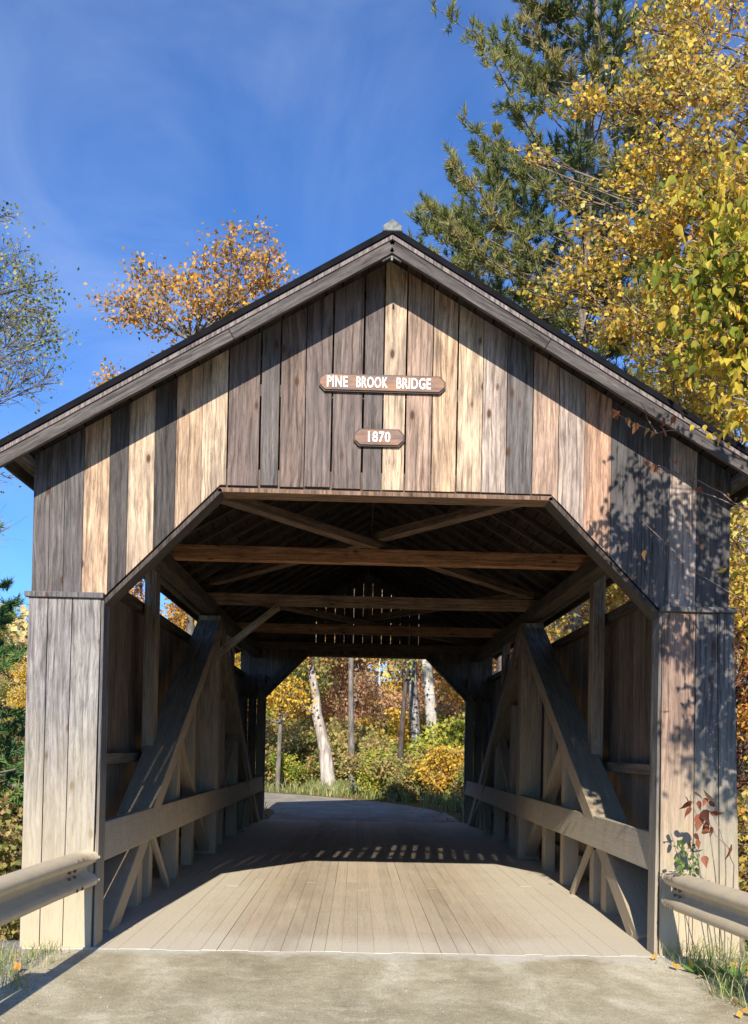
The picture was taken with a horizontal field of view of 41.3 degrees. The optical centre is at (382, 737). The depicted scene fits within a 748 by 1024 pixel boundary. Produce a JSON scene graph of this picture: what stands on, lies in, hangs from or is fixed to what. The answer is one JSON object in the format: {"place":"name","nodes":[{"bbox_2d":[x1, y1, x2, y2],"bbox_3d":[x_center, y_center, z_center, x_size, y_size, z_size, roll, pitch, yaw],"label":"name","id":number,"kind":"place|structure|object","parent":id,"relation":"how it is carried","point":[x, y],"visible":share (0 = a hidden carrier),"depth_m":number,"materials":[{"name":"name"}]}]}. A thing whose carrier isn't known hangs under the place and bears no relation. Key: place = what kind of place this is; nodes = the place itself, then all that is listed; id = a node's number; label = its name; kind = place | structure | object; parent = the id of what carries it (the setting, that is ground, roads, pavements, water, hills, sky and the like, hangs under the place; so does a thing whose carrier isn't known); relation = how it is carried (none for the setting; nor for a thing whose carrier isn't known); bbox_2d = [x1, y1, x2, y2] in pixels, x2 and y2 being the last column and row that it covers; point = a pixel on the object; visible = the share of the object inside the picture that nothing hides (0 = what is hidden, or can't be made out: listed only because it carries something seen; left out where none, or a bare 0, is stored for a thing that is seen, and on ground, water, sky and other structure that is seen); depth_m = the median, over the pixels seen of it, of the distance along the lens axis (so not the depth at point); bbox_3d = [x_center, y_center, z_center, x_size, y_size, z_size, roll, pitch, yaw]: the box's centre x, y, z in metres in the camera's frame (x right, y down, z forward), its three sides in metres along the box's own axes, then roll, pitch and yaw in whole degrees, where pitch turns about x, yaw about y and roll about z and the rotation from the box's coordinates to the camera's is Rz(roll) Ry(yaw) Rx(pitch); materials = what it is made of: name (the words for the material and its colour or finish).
{"place":"outdoors","nodes":[
{"label":"outdoors","id":0,"kind":"place"},
{"bbox_2d":[2,782,459,822],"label":"road","id":1,"kind":"structure","parent":0,"point":[309,807],"depth_m":26.51,"materials":[{"name":"grey asphalt"}]},
{"bbox_2d":[0,949,747,1023],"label":"road","id":2,"kind":"structure","parent":0,"point":[241,996],"depth_m":6.80,"materials":[{"name":"grey concrete"}]},
{"bbox_2d":[679,958,711,972],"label":"weed","id":3,"kind":"object","parent":2,"relation":"on","point":[694,968],"visible":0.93,"depth_m":7.58,"materials":[{"name":"green plant"}]},
{"bbox_2d":[0,682,747,993],"bbox_3d":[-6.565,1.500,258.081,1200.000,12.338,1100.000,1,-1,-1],"label":"ground","id":4,"kind":"structure","parent":0,"point":[417,802],"depth_m":25.73,"materials":[{"name":"green plant"}]},
{"bbox_2d":[0,918,19,940],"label":"shrub","id":5,"kind":"object","parent":4,"relation":"on","point":[14,925],"visible":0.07,"depth_m":14.35,"materials":[{"name":"yellow plant"}]},
{"bbox_2d":[0,625,21,700],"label":"oak tree","id":6,"kind":"object","parent":4,"relation":"on","point":[4,683],"visible":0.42,"depth_m":65.69,"materials":[{"name":"yellow plant"}]},
{"bbox_2d":[0,828,21,939],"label":"shrub","id":7,"kind":"object","parent":4,"relation":"on","point":[5,866],"visible":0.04,"depth_m":17.57,"materials":[{"name":"green plant"}]},
{"bbox_2d":[0,790,22,940],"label":"shrub","id":8,"kind":"object","parent":4,"relation":"on","point":[6,835],"visible":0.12,"depth_m":18.01,"materials":[{"name":"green plant"}]},
{"bbox_2d":[0,823,22,862],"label":"shrub","id":9,"kind":"object","parent":4,"relation":"on","point":[13,842],"visible":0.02,"depth_m":19.21,"materials":[{"name":"green plant"}]},
{"bbox_2d":[0,697,24,854],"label":"shrub","id":10,"kind":"object","parent":4,"relation":"on","point":[19,756],"visible":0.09,"depth_m":23.47,"materials":[{"name":"green plant"}]},
{"bbox_2d":[0,522,26,872],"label":"spruce tree","id":11,"kind":"object","parent":4,"relation":"on","point":[15,770],"visible":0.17,"depth_m":21.17,"materials":[{"name":"green plant"}]},
{"bbox_2d":[1,659,26,764],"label":"birch tree","id":12,"kind":"object","parent":4,"relation":"on","point":[20,701],"visible":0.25,"depth_m":41.60,"materials":[{"name":"yellow plant"}]},
{"bbox_2d":[0,935,69,989],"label":"grass","id":13,"kind":"structure","parent":4,"relation":"on","point":[11,972],"depth_m":7.41,"materials":[{"name":"green plant"}]},
{"bbox_2d":[0,279,71,547],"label":"birch tree","id":14,"kind":"object","parent":4,"relation":"on","point":[24,379],"visible":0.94,"depth_m":14.99,"materials":[{"name":"grey plant"}]},
{"bbox_2d":[0,200,80,383],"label":"birch tree","id":15,"kind":"object","parent":4,"relation":"on","point":[38,324],"visible":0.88,"depth_m":16.94,"materials":[{"name":"green plant"}]},
{"bbox_2d":[0,849,99,926],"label":"guardrail","id":16,"kind":"object","parent":4,"relation":"on","point":[27,890],"visible":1,"depth_m":6.97,"materials":[{"name":"metal"}]},
{"bbox_2d":[129,578,161,610],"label":"maple tree","id":17,"kind":"object","parent":4,"relation":"on","point":[133,591],"depth_m":52.85,"materials":[{"name":"orange plant"}]},
{"bbox_2d":[75,210,298,634],"bbox_3d":[-5.605,-6.106,28.301,6.198,16.907,4.082,1,-1,-1],"label":"maple tree","id":18,"kind":"object","parent":4,"relation":"on","point":[229,301],"visible":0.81,"depth_m":27.91,"materials":[{"name":"orange plant"}]},
{"bbox_2d":[160,599,239,662],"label":"maple tree","id":19,"kind":"object","parent":4,"relation":"on","point":[177,621],"visible":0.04,"depth_m":49.73,"materials":[{"name":"orange plant"}]},
{"bbox_2d":[180,618,334,791],"bbox_3d":[-4.850,-2.354,36.944,6.294,9.308,3.773,1,-1,-1],"label":"maple tree","id":20,"kind":"object","parent":4,"relation":"on","point":[280,696],"visible":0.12,"depth_m":36.74,"materials":[{"name":"yellow plant"}]},
{"bbox_2d":[247,703,278,734],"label":"shrub","id":21,"kind":"object","parent":4,"relation":"on","point":[267,713],"visible":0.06,"depth_m":51.48,"materials":[{"name":"yellow plant"}]},
{"bbox_2d":[235,653,309,730],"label":"birch tree","id":22,"kind":"object","parent":4,"relation":"on","point":[285,715],"visible":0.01,"depth_m":53.59,"materials":[{"name":"yellow plant"}]},
{"bbox_2d":[247,729,303,785],"bbox_3d":[-4.594,0.842,39.820,3.018,2.928,4.376,1,-1,-9],"label":"shrub","id":23,"kind":"object","parent":4,"relation":"on","point":[271,745],"visible":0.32,"depth_m":38.83,"materials":[{"name":"green plant"}]},
{"bbox_2d":[256,713,312,736],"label":"shrub","id":24,"kind":"object","parent":4,"relation":"on","point":[290,726],"visible":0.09,"depth_m":48.66,"materials":[{"name":"green plant"}]},
{"bbox_2d":[267,751,308,787],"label":"shrub","id":25,"kind":"object","parent":4,"relation":"on","point":[291,770],"visible":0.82,"depth_m":37.95,"materials":[{"name":"green plant"}]},
{"bbox_2d":[273,709,312,729],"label":"shrub","id":26,"kind":"object","parent":4,"relation":"on","point":[292,720],"visible":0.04,"depth_m":52.27,"materials":[{"name":"green plant"}]},
{"bbox_2d":[282,722,311,736],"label":"shrub","id":27,"kind":"object","parent":4,"relation":"on","point":[293,730],"depth_m":46.45,"materials":[{"name":"green plant"}]},
{"bbox_2d":[271,657,335,788],"bbox_3d":[-3.200,-4.989,38.206,6.548,15.261,4.834,1,-1,-1],"label":"sycamore tree","id":28,"kind":"object","parent":4,"relation":"on","point":[327,771],"visible":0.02,"depth_m":37.85,"materials":[{"name":"white plant"}]},
{"bbox_2d":[268,610,341,720],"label":"maple tree","id":29,"kind":"object","parent":4,"relation":"on","point":[304,712],"depth_m":57.03,"materials":[{"name":"brown plant"}]},
{"bbox_2d":[266,715,354,783],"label":"shrub","id":30,"kind":"object","parent":4,"relation":"on","point":[302,732],"visible":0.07,"depth_m":41.30,"materials":[{"name":"green plant"}]},
{"bbox_2d":[283,621,339,728],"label":"oak tree","id":31,"kind":"object","parent":4,"relation":"on","point":[298,674],"visible":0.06,"depth_m":48.23,"materials":[{"name":"yellow plant"}]},
{"bbox_2d":[309,710,336,722],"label":"shrub","id":32,"kind":"object","parent":4,"relation":"on","point":[327,720],"visible":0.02,"depth_m":53.21,"materials":[{"name":"green plant"}]},
{"bbox_2d":[301,672,347,717],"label":"maple tree","id":33,"kind":"object","parent":4,"relation":"on","point":[335,692],"visible":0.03,"depth_m":66.22,"materials":[{"name":"brown plant"}]},
{"bbox_2d":[282,729,367,747],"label":"shrub","id":34,"kind":"object","parent":4,"relation":"on","point":[289,742],"visible":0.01,"depth_m":44.73,"materials":[{"name":"green plant"}]},
{"bbox_2d":[286,718,379,785],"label":"shrub","id":35,"kind":"object","parent":4,"relation":"on","point":[332,730],"visible":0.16,"depth_m":40.87,"materials":[{"name":"green plant"}]},
{"bbox_2d":[310,639,370,722],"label":"maple tree","id":36,"kind":"object","parent":4,"relation":"on","point":[346,689],"visible":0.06,"depth_m":60.32,"materials":[{"name":"orange plant"}]},
{"bbox_2d":[301,734,380,787],"bbox_3d":[-1.268,1.097,39.264,4.197,2.808,2.894,2,-1,-33],"label":"shrub","id":37,"kind":"object","parent":4,"relation":"on","point":[314,771],"visible":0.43,"depth_m":38.66,"materials":[{"name":"green plant"}]},
{"bbox_2d":[306,594,395,732],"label":"maple tree","id":38,"kind":"object","parent":4,"relation":"on","point":[360,680],"visible":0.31,"depth_m":50.84,"materials":[{"name":"orange plant"}]},
{"bbox_2d":[324,708,382,739],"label":"shrub","id":39,"kind":"object","parent":4,"relation":"on","point":[343,720],"visible":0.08,"depth_m":43.16,"materials":[{"name":"green plant"}]},
{"bbox_2d":[330,589,381,790],"bbox_3d":[-0.909,-4.927,36.076,3.741,14.308,3.664,1,-1,-1],"label":"poplar tree","id":40,"kind":"object","parent":4,"relation":"on","point":[351,744],"visible":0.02,"depth_m":36.02,"materials":[{"name":"grey plant"}]},
{"bbox_2d":[318,729,398,786],"bbox_3d":[-1.157,1.092,39.036,2.966,2.878,4.301,1,-1,-10],"label":"shrub","id":41,"kind":"object","parent":4,"relation":"on","point":[374,742],"visible":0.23,"depth_m":38.19,"materials":[{"name":"green plant"}]},
{"bbox_2d":[343,730,375,783],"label":"shrub","id":42,"kind":"object","parent":4,"relation":"on","point":[359,737],"visible":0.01,"depth_m":40.71,"materials":[{"name":"green plant"}]},
{"bbox_2d":[333,719,386,742],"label":"shrub","id":43,"kind":"object","parent":4,"relation":"on","point":[372,733],"visible":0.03,"depth_m":44.36,"materials":[{"name":"green plant"}]},
{"bbox_2d":[264,776,462,813],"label":"grass","id":44,"kind":"structure","parent":4,"relation":"on","point":[453,802],"depth_m":33.58,"materials":[{"name":"green plant"}]},
{"bbox_2d":[340,746,390,798],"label":"shrub","id":45,"kind":"object","parent":4,"relation":"on","point":[363,777],"visible":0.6,"depth_m":33.55,"materials":[{"name":"green plant"}]},
{"bbox_2d":[0,537,740,697],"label":"wood","id":46,"kind":"object","parent":4,"relation":"on","point":[20,636],"visible":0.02,"depth_m":87.34,"materials":[{"name":"yellow plant"}]},
{"bbox_2d":[331,746,411,799],"bbox_3d":[-0.044,1.310,33.158,2.992,2.002,2.063,1,-1,38],"label":"shrub","id":47,"kind":"object","parent":4,"relation":"on","point":[388,767],"visible":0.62,"depth_m":32.86,"materials":[{"name":"green plant"}]},
{"bbox_2d":[356,712,387,737],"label":"shrub","id":48,"kind":"object","parent":4,"relation":"on","point":[367,721],"visible":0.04,"depth_m":48.78,"materials":[{"name":"yellow plant"}]},
{"bbox_2d":[0,219,747,958],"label":"covered bridge","id":49,"kind":"structure","parent":4,"relation":"on","point":[230,485],"depth_m":8.33,"materials":[{"name":"brown wood"}]},
{"bbox_2d":[353,428,404,447],"bbox_3d":[-0.027,-2.470,8.174,0.420,0.145,0.040,1,-1,-1],"label":"sign board","id":50,"kind":"object","parent":49,"relation":"attached to","point":[387,438],"visible":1,"depth_m":8.16,"materials":[{"name":"brown wood"}]},
{"bbox_2d":[319,373,445,394],"bbox_3d":[0.000,-2.917,8.180,1.045,0.145,0.040,1,-1,-1],"label":"sign board","id":51,"kind":"object","parent":49,"relation":"attached to","point":[388,384],"visible":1,"depth_m":8.17,"materials":[{"name":"brown wood"}]},
{"bbox_2d":[3,785,747,1017],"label":"fallen leaves","id":52,"kind":"object","parent":4,"relation":"on","point":[739,1012],"visible":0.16,"depth_m":7.62,"materials":[{"name":"orange plant"}]},
{"bbox_2d":[362,611,401,715],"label":"birch tree","id":53,"kind":"object","parent":4,"relation":"on","point":[385,684],"visible":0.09,"depth_m":69.96,"materials":[{"name":"yellow plant"}]},
{"bbox_2d":[374,720,392,737],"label":"shrub","id":54,"kind":"object","parent":4,"relation":"on","point":[388,729],"visible":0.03,"depth_m":51.86,"materials":[{"name":"green plant"}]},
{"bbox_2d":[356,748,425,784],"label":"shrub","id":55,"kind":"object","parent":4,"relation":"on","point":[407,757],"visible":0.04,"depth_m":37.26,"materials":[{"name":"green plant"}]},
{"bbox_2d":[383,715,406,739],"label":"shrub","id":56,"kind":"object","parent":4,"relation":"on","point":[390,733],"visible":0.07,"depth_m":52.53,"materials":[{"name":"yellow plant"}]},
{"bbox_2d":[381,739,408,748],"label":"shrub","id":57,"kind":"object","parent":4,"relation":"on","point":[390,745],"visible":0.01,"depth_m":42.50,"materials":[{"name":"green plant"}]},
{"bbox_2d":[368,624,429,767],"bbox_3d":[0.968,-2.842,37.131,3.176,10.308,3.098,1,-1,35],"label":"poplar tree","id":58,"kind":"object","parent":4,"relation":"on","point":[408,664],"visible":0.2,"depth_m":37.11,"materials":[{"name":"brown plant"}]},
{"bbox_2d":[359,609,452,724],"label":"maple tree","id":59,"kind":"object","parent":4,"relation":"on","point":[396,701],"visible":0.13,"depth_m":58.06,"materials":[{"name":"yellow plant"}]},
{"bbox_2d":[385,666,435,703],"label":"birch tree","id":60,"kind":"object","parent":4,"relation":"on","point":[397,682],"visible":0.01,"depth_m":76.10,"materials":[{"name":"yellow plant"}]},
{"bbox_2d":[408,659,420,742],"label":"birch tree","id":61,"kind":"object","parent":4,"relation":"on","point":[414,713],"visible":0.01,"depth_m":41.33,"materials":[{"name":"white plant"}]},
{"bbox_2d":[384,741,447,764],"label":"shrub","id":62,"kind":"object","parent":4,"relation":"on","point":[396,752],"visible":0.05,"depth_m":38.10,"materials":[{"name":"green plant"}]},
{"bbox_2d":[384,699,449,749],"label":"shrub","id":63,"kind":"object","parent":4,"relation":"on","point":[407,733],"visible":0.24,"depth_m":46.23,"materials":[{"name":"yellow plant"}]},
{"bbox_2d":[385,761,453,800],"bbox_3d":[1.361,1.445,31.773,2.581,1.727,1.780,1,-1,-6],"label":"shrub","id":64,"kind":"object","parent":4,"relation":"on","point":[403,784],"visible":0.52,"depth_m":31.58,"materials":[{"name":"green plant"}]},
{"bbox_2d":[391,712,464,763],"bbox_3d":[2.138,0.838,38.447,4.004,3.720,3.026,1,-1,38],"label":"shrub","id":65,"kind":"object","parent":4,"relation":"on","point":[454,736],"visible":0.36,"depth_m":38.28,"materials":[{"name":"green plant"}]},
{"bbox_2d":[421,659,438,744],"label":"birch tree","id":66,"kind":"object","parent":4,"relation":"on","point":[429,699],"visible":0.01,"depth_m":39.70,"materials":[{"name":"white plant"}]},
{"bbox_2d":[408,743,463,800],"bbox_3d":[1.879,1.162,31.232,2.158,2.255,1.923,1,-1,-1],"label":"shrub","id":67,"kind":"object","parent":4,"relation":"on","point":[441,758],"visible":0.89,"depth_m":30.86,"materials":[{"name":"yellow plant"}]},
{"bbox_2d":[385,624,497,726],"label":"maple tree","id":68,"kind":"object","parent":4,"relation":"on","point":[450,712],"visible":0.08,"depth_m":50.38,"materials":[{"name":"orange plant"}]},
{"bbox_2d":[418,664,494,718],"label":"maple tree","id":69,"kind":"object","parent":4,"relation":"on","point":[420,700],"visible":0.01,"depth_m":61.44,"materials":[{"name":"orange plant"}]},
{"bbox_2d":[451,763,463,798],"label":"shrub","id":70,"kind":"object","parent":4,"relation":"on","point":[458,780],"visible":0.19,"depth_m":30.42,"materials":[{"name":"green plant"}]},
{"bbox_2d":[428,648,512,718],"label":"maple tree","id":71,"kind":"object","parent":4,"relation":"on","point":[454,694],"visible":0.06,"depth_m":40.02,"materials":[{"name":"plant"}]},
{"bbox_2d":[436,627,557,713],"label":"birch tree","id":72,"kind":"object","parent":4,"relation":"on","point":[551,629],"depth_m":51.33,"materials":[{"name":"yellow plant"}]},
{"bbox_2d":[417,120,602,671],"bbox_3d":[3.333,-8.062,29.178,6.451,20.517,6.512,1,-1,-1],"label":"pine tree","id":73,"kind":"object","parent":4,"relation":"on","point":[496,128],"visible":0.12,"depth_m":28.52,"materials":[{"name":"green plant"}]},
{"bbox_2d":[547,612,588,637],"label":"oak tree","id":74,"kind":"object","parent":4,"relation":"on","point":[562,622],"depth_m":54.61,"materials":[{"name":"yellow plant"}]},
{"bbox_2d":[403,0,743,630],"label":"pine tree","id":75,"kind":"object","parent":4,"relation":"on","point":[558,13],"visible":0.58,"depth_m":23.62,"materials":[{"name":"green plant"}]},
{"bbox_2d":[548,587,630,642],"bbox_3d":[8.191,-4.440,39.965,5.930,13.967,7.962,1,-1,38],"label":"maple tree","id":76,"kind":"object","parent":4,"relation":"on","point":[609,599],"visible":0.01,"depth_m":38.52,"materials":[{"name":"yellow plant"}]},
{"bbox_2d":[507,0,747,404],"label":"yellow tree","id":77,"kind":"object","parent":4,"relation":"on","point":[726,93],"visible":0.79,"depth_m":14.36,"materials":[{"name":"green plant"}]},
{"bbox_2d":[526,0,747,617],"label":"tree","id":78,"kind":"object","parent":4,"relation":"on","point":[629,138],"visible":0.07,"depth_m":29.45,"materials":[{"name":"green plant"}]},
{"bbox_2d":[546,269,747,681],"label":"yellow tree","id":79,"kind":"object","parent":4,"relation":"on","point":[698,405],"visible":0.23,"depth_m":18.39,"materials":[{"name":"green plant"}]},
{"bbox_2d":[673,840,699,958],"bbox_3d":[2.427,1.288,7.793,0.191,1.029,0.424,1,-1,34],"label":"weed","id":80,"kind":"object","parent":4,"relation":"on","point":[680,869],"visible":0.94,"depth_m":7.70,"materials":[{"name":"green plant"}]},
{"bbox_2d":[638,117,747,597],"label":"maple tree","id":81,"kind":"object","parent":4,"relation":"on","point":[730,354],"visible":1,"depth_m":6.15,"materials":[{"name":"yellow plant"}]},
{"bbox_2d":[611,402,746,438],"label":"twig","id":82,"kind":"object","parent":81,"relation":"attached to","point":[615,414],"visible":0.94,"depth_m":7.16,"materials":[{"name":"brown plant"}]},
{"bbox_2d":[642,458,747,603],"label":"twig","id":83,"kind":"object","parent":81,"relation":"attached to","point":[654,468],"visible":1,"depth_m":7.22,"materials":[{"name":"brown wood"}]},
{"bbox_2d":[647,930,747,1007],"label":"grass","id":84,"kind":"structure","parent":4,"relation":"on","point":[733,986],"depth_m":7.49,"materials":[{"name":"green plant"}]},
{"bbox_2d":[661,870,747,939],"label":"guardrail","id":85,"kind":"object","parent":4,"relation":"on","point":[720,906],"visible":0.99,"depth_m":7.09,"materials":[{"name":"metal"}]},
{"bbox_2d":[680,789,734,963],"bbox_3d":[2.571,1.110,7.672,0.584,1.442,0.305,2,-1,-31],"label":"sapling","id":86,"kind":"object","parent":4,"relation":"on","point":[701,817],"visible":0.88,"depth_m":7.59,"materials":[{"name":"red plant"}]},
{"bbox_2d":[717,964,746,977],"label":"weed","id":87,"kind":"object","parent":4,"relation":"on","point":[731,969],"visible":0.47,"depth_m":7.42,"materials":[{"name":"green plant"}]},
{"bbox_2d":[729,530,743,599],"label":"oak tree","id":88,"kind":"object","parent":4,"relation":"on","point":[731,554],"depth_m":38.76,"materials":[{"name":"yellow plant"}]},
{"bbox_2d":[729,501,747,891],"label":"shrub","id":89,"kind":"object","parent":4,"relation":"on","point":[742,811],"visible":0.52,"depth_m":13.03,"materials":[{"name":"yellow plant"}]},
{"bbox_2d":[729,580,747,950],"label":"shrub","id":90,"kind":"object","parent":4,"relation":"on","point":[742,751],"visible":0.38,"depth_m":15.19,"materials":[{"name":"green plant"}]},
{"bbox_2d":[729,505,747,787],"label":"maple tree","id":91,"kind":"object","parent":4,"relation":"on","point":[734,603],"visible":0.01,"depth_m":39.93,"materials":[{"name":"yellow plant"}]},
{"bbox_2d":[735,504,747,741],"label":"maple tree","id":92,"kind":"object","parent":4,"relation":"on","point":[742,714],"visible":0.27,"depth_m":30.67,"materials":[{"name":"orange plant"}]},
{"bbox_2d":[737,787,747,941],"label":"shrub","id":93,"kind":"object","parent":4,"relation":"on","point":[740,834],"depth_m":20.27,"materials":[{"name":"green plant"}]},
{"bbox_2d":[738,829,747,950],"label":"shrub","id":94,"kind":"object","parent":4,"relation":"on","point":[741,884],"visible":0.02,"depth_m":17.70,"materials":[{"name":"yellow plant"}]},
{"bbox_2d":[0,0,747,681],"label":"sky","id":95,"kind":"structure","parent":0,"point":[134,125],"materials":[{"name":"blue"}]}
]}

